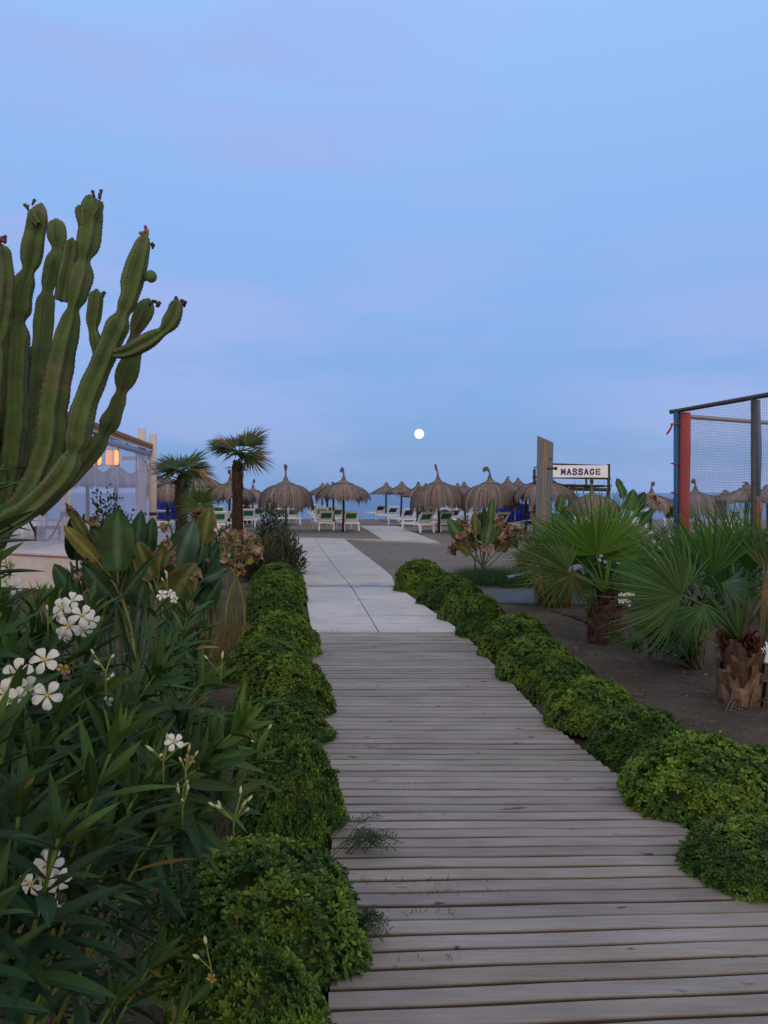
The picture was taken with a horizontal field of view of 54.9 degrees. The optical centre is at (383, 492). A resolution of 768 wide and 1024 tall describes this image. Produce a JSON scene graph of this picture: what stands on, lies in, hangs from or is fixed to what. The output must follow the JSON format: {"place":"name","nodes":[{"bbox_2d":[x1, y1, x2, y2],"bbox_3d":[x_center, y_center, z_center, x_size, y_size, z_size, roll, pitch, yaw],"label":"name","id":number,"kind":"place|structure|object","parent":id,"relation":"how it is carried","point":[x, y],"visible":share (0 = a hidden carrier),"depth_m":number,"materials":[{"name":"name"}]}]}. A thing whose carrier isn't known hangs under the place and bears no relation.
{"place":"outdoors","nodes":[
{"label":"outdoors","id":0,"kind":"place"},
{"bbox_2d":[33,526,60,539],"bbox_3d":[-7.110,0.855,15.800,0.600,0.290,0.400,0,0,0],"label":"wooden bench","id":1,"kind":"object","parent":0,"point":[48,527],"visible":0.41,"depth_m":15.62,"materials":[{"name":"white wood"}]},
{"bbox_2d":[1,521,174,590],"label":"terrace pavement","id":2,"kind":"structure","parent":0,"point":[54,546],"depth_m":12.39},
{"bbox_2d":[36,411,174,547],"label":"beach pavilion","id":3,"kind":"structure","parent":2,"relation":"on","point":[147,505],"depth_m":20.86,"materials":[{"name":"fabric"}]},
{"bbox_2d":[29,514,62,541],"bbox_3d":[-6.931,0.640,14.367,0.139,0.655,1.442,0,0,45],"label":"barrier rope","id":4,"kind":"object","parent":3,"relation":"hanging from","point":[52,534],"visible":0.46,"depth_m":14.69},
{"bbox_2d":[105,449,118,465],"bbox_3d":[-7.043,-1.092,19.150,0.350,0.776,0.350,0,0,0],"label":"hanging lantern","id":5,"kind":"object","parent":3,"relation":"hanging from","point":[107,456],"visible":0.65,"depth_m":19.05,"materials":[{"name":"yellow"}]},
{"bbox_2d":[9,564,330,1023],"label":"soil bed","id":6,"kind":"object","parent":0,"point":[228,693],"visible":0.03,"depth_m":5.91,"materials":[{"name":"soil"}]},
{"bbox_2d":[0,437,46,753],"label":"oleander","id":7,"kind":"object","parent":6,"relation":"on","point":[11,626],"visible":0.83,"depth_m":1.28,"materials":[{"name":"green plant"}]},
{"bbox_2d":[0,189,186,569],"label":"candelabra cactus","id":8,"kind":"object","parent":6,"relation":"on","point":[50,448],"visible":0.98,"depth_m":3.85,"materials":[{"name":"plant"}]},
{"bbox_2d":[58,558,129,632],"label":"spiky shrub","id":9,"kind":"object","parent":6,"relation":"on","point":[86,587],"visible":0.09,"depth_m":8.51,"materials":[{"name":"green plant"}]},
{"bbox_2d":[91,483,134,525],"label":"oval leaf shrub","id":10,"kind":"object","parent":6,"relation":"on","point":[105,514],"visible":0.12,"depth_m":12.15,"materials":[{"name":"green plant"}]},
{"bbox_2d":[52,502,180,726],"bbox_3d":[-1.906,0.839,5.157,0.946,1.551,0.962,0,0,0],"label":"bird of paradise plant","id":11,"kind":"object","parent":6,"relation":"on","point":[119,552],"visible":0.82,"depth_m":4.98,"materials":[{"name":"green plant"}]},
{"bbox_2d":[0,648,271,1023],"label":"oleander","id":12,"kind":"object","parent":6,"relation":"on","point":[39,967],"visible":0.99,"depth_m":1.20,"materials":[{"name":"green plant"}]},
{"bbox_2d":[0,549,284,1023],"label":"oleander","id":13,"kind":"object","parent":6,"relation":"on","point":[217,756],"visible":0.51,"depth_m":1.76,"materials":[{"name":"green plant"}]},
{"bbox_2d":[157,503,179,612],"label":"spiky shrub","id":14,"kind":"object","parent":6,"relation":"on","point":[171,530],"visible":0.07,"depth_m":9.58,"materials":[{"name":"green plant"}]},
{"bbox_2d":[127,570,224,832],"bbox_3d":[-0.979,0.970,3.398,0.511,1.309,0.840,0,0,0],"label":"oleander","id":15,"kind":"object","parent":6,"relation":"on","point":[185,630],"visible":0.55,"depth_m":3.29,"materials":[{"name":"green plant"}]},
{"bbox_2d":[146,448,226,530],"bbox_3d":[-3.213,0.446,11.960,1.241,2.410,1.066,0,0,18],"label":"fan palm","id":16,"kind":"object","parent":6,"relation":"on","point":[195,468],"visible":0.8,"depth_m":11.91,"materials":[{"name":"green plant"}]},
{"bbox_2d":[176,482,219,604],"bbox_3d":[-2.600,0.740,10.455,0.610,1.822,0.472,0,0,31],"label":"fan palm","id":17,"kind":"object","parent":6,"relation":"on","point":[194,499],"visible":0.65,"depth_m":10.44,"materials":[{"name":"green plant"}]},
{"bbox_2d":[154,507,264,697],"bbox_3d":[-1.431,0.863,5.886,0.884,1.500,1.094,0,0,0],"label":"bird of paradise plant","id":18,"kind":"object","parent":6,"relation":"on","point":[195,562],"visible":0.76,"depth_m":5.69,"materials":[{"name":"green plant"}]},
{"bbox_2d":[205,425,274,568],"bbox_3d":[-3.007,0.084,15.430,1.520,3.137,1.454,0,0,0],"label":"fan palm","id":19,"kind":"object","parent":6,"relation":"on","point":[253,440],"visible":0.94,"depth_m":15.40,"materials":[{"name":"green plant"}]},
{"bbox_2d":[218,527,264,632],"bbox_3d":[-1.611,0.990,8.271,0.518,1.227,0.689,0,0,-17],"label":"bird of paradise plant","id":20,"kind":"object","parent":6,"relation":"on","point":[225,545],"visible":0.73,"depth_m":8.17,"materials":[{"name":"brown plant"}]},
{"bbox_2d":[161,932,336,1023],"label":"round shrub","id":21,"kind":"object","parent":6,"relation":"on","point":[257,984],"visible":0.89,"depth_m":1.96,"materials":[{"name":"green plant"}]},
{"bbox_2d":[140,832,373,1000],"bbox_3d":[-0.458,1.425,2.600,0.856,0.442,0.714,-2,-6,4],"label":"round shrub","id":22,"kind":"object","parent":6,"relation":"on","point":[281,892],"visible":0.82,"depth_m":2.43,"materials":[{"name":"green plant"}]},
{"bbox_2d":[235,540,290,580],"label":"feathery shrub","id":23,"kind":"object","parent":6,"relation":"on","point":[253,567],"visible":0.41,"depth_m":13.31,"materials":[{"name":"green plant"}]},
{"bbox_2d":[221,637,310,683],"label":"round shrub","id":24,"kind":"object","parent":6,"relation":"on","point":[242,657],"visible":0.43,"depth_m":6.29,"materials":[{"name":"green plant"}]},
{"bbox_2d":[253,495,290,547],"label":"feathery shrub","id":25,"kind":"object","parent":6,"relation":"on","point":[270,527],"visible":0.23,"depth_m":16.92,"materials":[{"name":"green plant"}]},
{"bbox_2d":[242,590,309,622],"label":"round shrub","id":26,"kind":"object","parent":6,"relation":"on","point":[266,602],"visible":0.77,"depth_m":9.09,"materials":[{"name":"green plant"}]},
{"bbox_2d":[246,562,306,589],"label":"round shrub","id":27,"kind":"object","parent":6,"relation":"on","point":[280,567],"visible":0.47,"depth_m":11.99,"materials":[{"name":"green plant"}]},
{"bbox_2d":[244,521,309,573],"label":"feathery shrub","id":28,"kind":"object","parent":6,"relation":"on","point":[291,552],"visible":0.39,"depth_m":14.41,"materials":[{"name":"green plant"}]},
{"bbox_2d":[246,572,308,605],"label":"round shrub","id":29,"kind":"object","parent":6,"relation":"on","point":[287,583],"visible":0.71,"depth_m":10.59,"materials":[{"name":"green plant"}]},
{"bbox_2d":[237,609,322,659],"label":"round shrub","id":30,"kind":"object","parent":6,"relation":"on","point":[297,630],"visible":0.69,"depth_m":7.04,"materials":[{"name":"green plant"}]},
{"bbox_2d":[224,695,338,756],"bbox_3d":[-0.685,1.469,4.745,0.804,0.334,0.630,-3,-5,3],"label":"round shrub","id":31,"kind":"object","parent":6,"relation":"on","point":[297,718],"visible":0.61,"depth_m":4.61,"materials":[{"name":"green plant"}]},
{"bbox_2d":[232,645,336,718],"bbox_3d":[-0.725,1.385,5.413,0.815,0.540,0.623,-3,-6,20],"label":"round shrub","id":32,"kind":"object","parent":6,"relation":"on","point":[295,675],"visible":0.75,"depth_m":5.24,"materials":[{"name":"green plant"}]},
{"bbox_2d":[232,733,350,849],"bbox_3d":[-0.426,1.398,3.516,0.576,0.522,0.428,5,1,2],"label":"round shrub","id":33,"kind":"object","parent":6,"relation":"on","point":[308,801],"visible":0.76,"depth_m":3.39,"materials":[{"name":"green plant"}]},
{"bbox_2d":[174,608,255,666],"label":"grass","id":34,"kind":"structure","parent":0,"point":[230,634],"depth_m":7.39,"materials":[{"name":"green plant"}]},
{"bbox_2d":[204,523,233,622],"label":"oleander","id":35,"kind":"object","parent":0,"point":[216,539],"visible":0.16,"depth_m":8.84,"materials":[{"name":"green plant"}]},
{"bbox_2d":[290,526,439,543],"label":"crossing path","id":36,"kind":"structure","parent":0,"point":[390,533],"depth_m":26.81,"materials":[{"name":"concrete"}]},
{"bbox_2d":[292,539,454,632],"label":"concrete path","id":37,"kind":"structure","parent":0,"point":[338,572],"depth_m":11.15,"materials":[{"name":"concrete"}]},
{"bbox_2d":[0,0,767,492],"label":"sky","id":38,"kind":"structure","parent":0,"point":[485,228],"materials":[{"name":"blue"}]},
{"bbox_2d":[32,519,765,583],"bbox_3d":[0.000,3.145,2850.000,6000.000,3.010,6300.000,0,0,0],"label":"ground","id":39,"kind":"structure","parent":0,"point":[305,527],"depth_m":35.23,"materials":[{"name":"sand"}]},
{"bbox_2d":[71,466,124,518],"bbox_3d":[-10.224,0.249,25.498,2.559,3.013,2.614,0,1,25],"label":"thatched umbrella","id":40,"kind":"object","parent":39,"relation":"on","point":[87,480],"visible":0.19,"depth_m":25.00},
{"bbox_2d":[90,464,148,510],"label":"thatched umbrella","id":41,"kind":"object","parent":39,"relation":"on","point":[121,475],"visible":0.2,"depth_m":27.21,"materials":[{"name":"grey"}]},
{"bbox_2d":[137,472,193,520],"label":"thatched umbrella","id":42,"kind":"object","parent":39,"relation":"on","point":[166,491],"visible":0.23,"depth_m":28.07,"materials":[{"name":"wicker"}]},
{"bbox_2d":[206,469,255,526],"bbox_3d":[-6.695,0.343,32.023,2.324,2.772,2.344,1,-1,21],"label":"thatched umbrella","id":43,"kind":"object","parent":39,"relation":"on","point":[225,490],"visible":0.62,"depth_m":31.48,"materials":[{"name":"wicker"}]},
{"bbox_2d":[243,509,255,526],"bbox_3d":[-6.707,1.196,36.236,0.710,0.868,1.711,0,0,-15],"label":"sun lounger","id":44,"kind":"object","parent":39,"relation":"on","point":[248,514],"visible":0.75,"depth_m":35.59,"materials":[{"name":"white plastic"}]},
{"bbox_2d":[249,479,261,524],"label":"thatched umbrella","id":45,"kind":"object","parent":39,"relation":"on","point":[257,493],"visible":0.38,"depth_m":37.64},
{"bbox_2d":[283,508,300,524],"bbox_3d":[-4.783,1.196,38.368,0.710,0.868,1.711,0,0,-15],"label":"sun lounger","id":46,"kind":"object","parent":39,"relation":"on","point":[294,515],"visible":0.64,"depth_m":37.72,"materials":[{"name":"white plastic"}]},
{"bbox_2d":[312,510,334,530],"bbox_3d":[-2.673,1.196,32.622,0.710,0.868,1.711,0,0,-15],"label":"sun lounger","id":47,"kind":"object","parent":39,"relation":"on","point":[325,517],"visible":1,"depth_m":31.97,"materials":[{"name":"white plastic"}]},
{"bbox_2d":[315,467,370,531],"bbox_3d":[-1.718,0.317,31.218,2.392,2.828,2.371,1,-1,0],"label":"thatched umbrella","id":48,"kind":"object","parent":39,"relation":"on","point":[341,490],"visible":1,"depth_m":30.60,"materials":[{"name":"wicker"}]},
{"bbox_2d":[336,511,359,530],"bbox_3d":[-1.584,1.196,32.354,0.710,0.868,1.711,0,0,-15],"label":"sun lounger","id":49,"kind":"object","parent":39,"relation":"on","point":[351,517],"visible":0.88,"depth_m":31.71,"materials":[{"name":"white plastic"}]},
{"bbox_2d":[370,482,399,513],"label":"thatched umbrella","id":50,"kind":"object","parent":39,"relation":"on","point":[384,488],"visible":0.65,"depth_m":45.69,"materials":[{"name":"wicker"}]},
{"bbox_2d":[375,506,398,521],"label":"sun lounger","id":51,"kind":"object","parent":39,"relation":"on","point":[392,510],"visible":0.98,"depth_m":41.94,"materials":[{"name":"white plastic"}]},
{"bbox_2d":[384,481,409,520],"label":"thatched umbrella","id":52,"kind":"object","parent":39,"relation":"on","point":[401,487],"visible":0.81,"depth_m":42.63,"materials":[{"name":"wicker"}]},
{"bbox_2d":[388,508,415,524],"bbox_3d":[0.884,1.196,36.860,0.710,0.868,1.711,0,0,-28],"label":"sun lounger","id":53,"kind":"object","parent":39,"relation":"on","point":[406,514],"visible":0.9,"depth_m":36.31,"materials":[{"name":"white plastic"}]},
{"bbox_2d":[398,482,420,521],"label":"thatched umbrella","id":54,"kind":"object","parent":39,"relation":"on","point":[408,494],"visible":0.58,"depth_m":37.19,"materials":[{"name":"wicker"}]},
{"bbox_2d":[392,558,445,595],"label":"round shrub","id":55,"kind":"object","parent":39,"relation":"on","point":[413,576],"visible":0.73,"depth_m":11.78,"materials":[{"name":"green plant"}]},
{"bbox_2d":[415,572,474,609],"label":"round shrub","id":56,"kind":"object","parent":39,"relation":"on","point":[435,589],"visible":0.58,"depth_m":10.38,"materials":[{"name":"green plant"}]},
{"bbox_2d":[436,581,483,625],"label":"round shrub","id":57,"kind":"object","parent":39,"relation":"on","point":[456,597],"visible":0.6,"depth_m":9.10,"materials":[{"name":"green plant"}]},
{"bbox_2d":[476,610,552,663],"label":"round shrub","id":58,"kind":"object","parent":39,"relation":"on","point":[499,634],"visible":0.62,"depth_m":7.09,"materials":[{"name":"green plant"}]},
{"bbox_2d":[513,480,576,506],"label":"thatched umbrella","id":59,"kind":"object","parent":39,"relation":"on","point":[527,492],"visible":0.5,"depth_m":27.73,"materials":[{"name":"wicker"}]},
{"bbox_2d":[621,482,673,534],"bbox_3d":[9.750,0.639,26.998,2.201,2.134,2.181,1,0,-39],"label":"thatched umbrella","id":60,"kind":"object","parent":39,"relation":"on","point":[665,505],"visible":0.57,"depth_m":26.16,"materials":[{"name":"wicker"}]},
{"bbox_2d":[666,392,767,600],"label":"netted sports cage","id":61,"kind":"object","parent":39,"relation":"on","point":[681,425],"visible":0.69,"depth_m":12.39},
{"bbox_2d":[714,483,767,526],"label":"thatched umbrella","id":62,"kind":"object","parent":39,"relation":"on","point":[744,488],"visible":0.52,"depth_m":25.46,"materials":[{"name":"wicker"}]},
{"bbox_2d":[746,743,767,767],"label":"round shrub","id":63,"kind":"object","parent":39,"relation":"on","point":[760,749],"visible":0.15,"depth_m":3.92,"materials":[{"name":"green plant"}]},
{"bbox_2d":[38,493,765,518],"bbox_3d":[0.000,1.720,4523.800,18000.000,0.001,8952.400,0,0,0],"label":"sea","id":64,"kind":"structure","parent":0,"point":[362,509],"depth_m":100.16,"materials":[{"name":"blue liquid"}]},
{"bbox_2d":[175,529,767,581],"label":"beach sand","id":65,"kind":"structure","parent":0,"point":[395,555],"depth_m":20.50,"materials":[{"name":"sand"}]},
{"bbox_2d":[157,498,175,519],"bbox_3d":[-9.538,0.753,33.003,1.354,1.794,0.136,0,0,0],"label":"windbreak","id":66,"kind":"object","parent":65,"relation":"on","point":[161,506],"visible":0.3,"depth_m":33.00,"materials":[{"name":"blue fabric"}]},
{"bbox_2d":[176,476,220,491],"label":"thatched umbrella","id":67,"kind":"object","parent":65,"relation":"on","point":[213,484],"visible":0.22,"depth_m":31.22,"materials":[{"name":"wicker"}]},
{"bbox_2d":[214,511,227,531],"bbox_3d":[-6.970,1.196,31.077,0.710,0.868,1.711,0,0,-15],"label":"sun lounger","id":68,"kind":"object","parent":65,"relation":"on","point":[221,515],"visible":0.52,"depth_m":30.41,"materials":[{"name":"white plastic"}]},
{"bbox_2d":[258,464,313,520],"bbox_3d":[-4.190,0.246,31.506,2.375,2.969,2.364,0,0,0],"label":"thatched umbrella","id":69,"kind":"object","parent":65,"relation":"on","point":[287,492],"visible":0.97,"depth_m":30.70,"materials":[{"name":"wicker"}]},
{"bbox_2d":[401,511,434,532],"bbox_3d":[1.423,1.196,31.017,0.710,0.868,1.711,0,0,-28],"label":"sun lounger","id":70,"kind":"object","parent":65,"relation":"on","point":[426,516],"visible":0.98,"depth_m":30.46,"materials":[{"name":"white plastic"}]},
{"bbox_2d":[421,511,454,531],"bbox_3d":[2.280,1.196,31.515,0.710,0.868,1.711,0,0,-28],"label":"sun lounger","id":71,"kind":"object","parent":65,"relation":"on","point":[445,516],"visible":0.54,"depth_m":30.92,"materials":[{"name":"white plastic"}]},
{"bbox_2d":[410,464,465,532],"bbox_3d":[2.234,0.263,30.403,2.351,2.936,2.357,-1,0,0],"label":"thatched umbrella","id":72,"kind":"object","parent":65,"relation":"on","point":[437,493],"visible":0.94,"depth_m":29.60,"materials":[{"name":"wicker"}]},
{"bbox_2d":[445,498,531,570],"bbox_3d":[2.165,0.854,15.193,1.786,1.522,0.852,0,0,0],"label":"bird of paradise plant","id":73,"kind":"object","parent":65,"relation":"on","point":[486,528],"visible":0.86,"depth_m":15.08,"materials":[{"name":"green plant"}]},
{"bbox_2d":[461,466,519,514],"bbox_3d":[4.287,0.331,29.842,2.356,2.801,2.391,-2,-1,0],"label":"thatched umbrella","id":74,"kind":"object","parent":65,"relation":"on","point":[476,497],"visible":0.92,"depth_m":29.03,"materials":[{"name":"wicker"}]},
{"bbox_2d":[496,505,514,526],"bbox_3d":[5.261,0.990,32.003,0.815,1.320,0.136,0,0,0],"label":"windbreak","id":75,"kind":"object","parent":65,"relation":"on","point":[510,518],"visible":0.28,"depth_m":31.99,"materials":[{"name":"blue fabric"}]},
{"bbox_2d":[515,503,532,525],"bbox_3d":[5.929,0.984,31.003,0.845,1.331,0.136,0,0,0],"label":"windbreak","id":76,"kind":"object","parent":65,"relation":"on","point":[520,516],"visible":0.43,"depth_m":31.01,"materials":[{"name":"blue fabric"}]},
{"bbox_2d":[525,463,611,532],"bbox_3d":[7.106,0.240,29.000,2.971,2.720,2.201,0,0,0],"label":"massage stand","id":77,"kind":"object","parent":65,"relation":"on","point":[577,471],"visible":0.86,"depth_m":27.93,"materials":[{"name":"white wood"}]},
{"bbox_2d":[567,478,619,519],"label":"thatched umbrella","id":78,"kind":"object","parent":65,"relation":"on","point":[595,497],"visible":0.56,"depth_m":26.90,"materials":[{"name":"wicker"}]},
{"bbox_2d":[664,479,726,538],"bbox_3d":[11.170,0.602,26.559,2.121,2.219,2.152,3,-4,-44],"label":"thatched umbrella","id":79,"kind":"object","parent":65,"relation":"on","point":[692,504],"visible":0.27,"depth_m":25.77,"materials":[{"name":"wicker"}]},
{"bbox_2d":[446,563,583,588],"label":"grass","id":80,"kind":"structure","parent":0,"point":[491,577],"depth_m":12.85,"materials":[{"name":"green plant"}]},
{"bbox_2d":[482,589,587,605],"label":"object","id":81,"kind":"structure","parent":0,"point":[508,596],"depth_m":11.20,"materials":[{"name":"concrete"}]},
{"bbox_2d":[507,436,556,599],"bbox_3d":[2.068,0.370,10.686,0.971,2.420,0.357,0,0,-32],"label":"beach shower","id":82,"kind":"object","parent":81,"relation":"on","point":[544,478],"visible":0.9,"depth_m":10.83,"materials":[{"name":"wood"}]},
{"bbox_2d":[411,581,767,829],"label":"soil bed","id":83,"kind":"object","parent":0,"point":[748,731],"visible":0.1,"depth_m":6.41,"materials":[{"name":"soil"}]},
{"bbox_2d":[81,616,767,1012],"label":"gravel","id":84,"kind":"structure","parent":83,"relation":"on","point":[603,672],"depth_m":6.38,"materials":[{"name":"gravel"}]},
{"bbox_2d":[113,626,767,902],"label":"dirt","id":85,"kind":"structure","parent":83,"relation":"on","point":[602,672],"depth_m":6.74,"materials":[{"name":"brown soil"}]},
{"bbox_2d":[118,622,767,1022],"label":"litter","id":86,"kind":"object","parent":83,"relation":"on","point":[574,650],"visible":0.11,"depth_m":5.61,"materials":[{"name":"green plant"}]},
{"bbox_2d":[454,592,506,644],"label":"round shrub","id":87,"kind":"object","parent":83,"relation":"on","point":[478,613],"visible":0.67,"depth_m":8.03,"materials":[{"name":"green plant"}]},
{"bbox_2d":[494,632,571,691],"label":"round shrub","id":88,"kind":"object","parent":83,"relation":"on","point":[519,660],"visible":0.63,"depth_m":6.20,"materials":[{"name":"green plant"}]},
{"bbox_2d":[530,494,572,529],"bbox_3d":[2.752,0.817,12.357,0.780,1.589,0.310,0,0,-23],"label":"bird of paradise plant","id":89,"kind":"object","parent":83,"relation":"on","point":[560,500],"visible":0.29,"depth_m":12.39,"materials":[{"name":"green plant"}]},
{"bbox_2d":[501,515,604,607],"bbox_3d":[2.396,0.966,10.509,1.530,1.340,1.186,0,0,0],"label":"fan palm","id":90,"kind":"object","parent":83,"relation":"on","point":[585,563],"visible":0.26,"depth_m":10.21,"materials":[{"name":"green plant"}]},
{"bbox_2d":[525,654,598,703],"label":"round shrub","id":91,"kind":"object","parent":83,"relation":"on","point":[553,672],"visible":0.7,"depth_m":5.70,"materials":[{"name":"green plant"}]},
{"bbox_2d":[565,611,587,618],"bbox_3d":[2.486,1.583,9.482,0.340,0.075,0.340,0,0,0],"label":"drain lid","id":92,"kind":"object","parent":83,"relation":"on","point":[579,615],"visible":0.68,"depth_m":9.39,"materials":[{"name":"grey"}]},
{"bbox_2d":[500,469,665,644],"bbox_3d":[2.301,0.702,8.250,1.820,1.897,2.088,0,0,16],"label":"fan palm","id":93,"kind":"object","parent":83,"relation":"on","point":[564,549],"visible":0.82,"depth_m":7.72,"materials":[{"name":"green plant"}]},
{"bbox_2d":[542,675,640,736],"bbox_3d":[1.463,1.450,5.051,0.741,0.386,0.584,4,-6,13],"label":"round shrub","id":94,"kind":"object","parent":83,"relation":"on","point":[581,706],"visible":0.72,"depth_m":4.93,"materials":[{"name":"green plant"}]},
{"bbox_2d":[575,548,629,594],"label":"oleander","id":95,"kind":"object","parent":83,"relation":"on","point":[601,559],"visible":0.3,"depth_m":10.16,"materials":[{"name":"green plant"}]},
{"bbox_2d":[585,703,688,772],"bbox_3d":[1.578,1.460,4.502,0.718,0.359,0.563,-1,6,-11],"label":"round shrub","id":96,"kind":"object","parent":83,"relation":"on","point":[615,741],"visible":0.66,"depth_m":4.38,"materials":[{"name":"green plant"}]},
{"bbox_2d":[615,478,660,592],"bbox_3d":[3.975,0.687,11.651,0.686,1.836,0.405,0,0,-24],"label":"bird of paradise plant","id":97,"kind":"object","parent":83,"relation":"on","point":[619,484],"visible":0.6,"depth_m":11.66,"materials":[{"name":"green plant"}]},
{"bbox_2d":[605,582,731,669],"bbox_3d":[2.561,1.173,6.809,1.507,0.912,0.999,0,0,-12],"label":"oleander","id":98,"kind":"object","parent":83,"relation":"on","point":[693,661],"visible":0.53,"depth_m":6.66,"materials":[{"name":"green plant"}]},
{"bbox_2d":[636,525,702,614],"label":"oleander","id":99,"kind":"object","parent":83,"relation":"on","point":[651,532],"visible":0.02,"depth_m":9.30,"materials":[{"name":"green plant"}]},
{"bbox_2d":[589,492,767,713],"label":"fan palm","id":100,"kind":"object","parent":83,"relation":"on","point":[741,682],"visible":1,"depth_m":5.50,"materials":[{"name":"green plant"}]},
{"bbox_2d":[615,728,767,828],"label":"round shrub","id":101,"kind":"object","parent":83,"relation":"on","point":[688,778],"visible":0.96,"depth_m":3.62,"materials":[{"name":"green plant"}]},
{"bbox_2d":[674,809,767,904],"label":"round shrub","id":102,"kind":"object","parent":83,"relation":"on","point":[727,853],"visible":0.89,"depth_m":2.98,"materials":[{"name":"green plant"}]},
{"bbox_2d":[691,523,767,624],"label":"oleander","id":103,"kind":"object","parent":83,"relation":"on","point":[759,570],"visible":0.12,"depth_m":8.85,"materials":[{"name":"green plant"}]},
{"label":"boardwalk underlay ground","id":104,"kind":"structure","parent":0,"visible":0},
{"bbox_2d":[311,629,767,1023],"bbox_3d":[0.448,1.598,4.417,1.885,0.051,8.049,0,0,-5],"label":"boardwalk path","id":105,"kind":"structure","parent":104,"relation":"on","point":[605,909],"depth_m":3.05,"materials":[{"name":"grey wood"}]},
{"bbox_2d":[330,810,402,856],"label":"creeping weed","id":106,"kind":"object","parent":105,"relation":"on","point":[370,841],"visible":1,"depth_m":3.24,"materials":[{"name":"green plant"}]},
{"bbox_2d":[358,905,392,950],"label":"creeping weed","id":107,"kind":"object","parent":105,"relation":"on","point":[365,913],"visible":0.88,"depth_m":2.63,"materials":[{"name":"green plant"}]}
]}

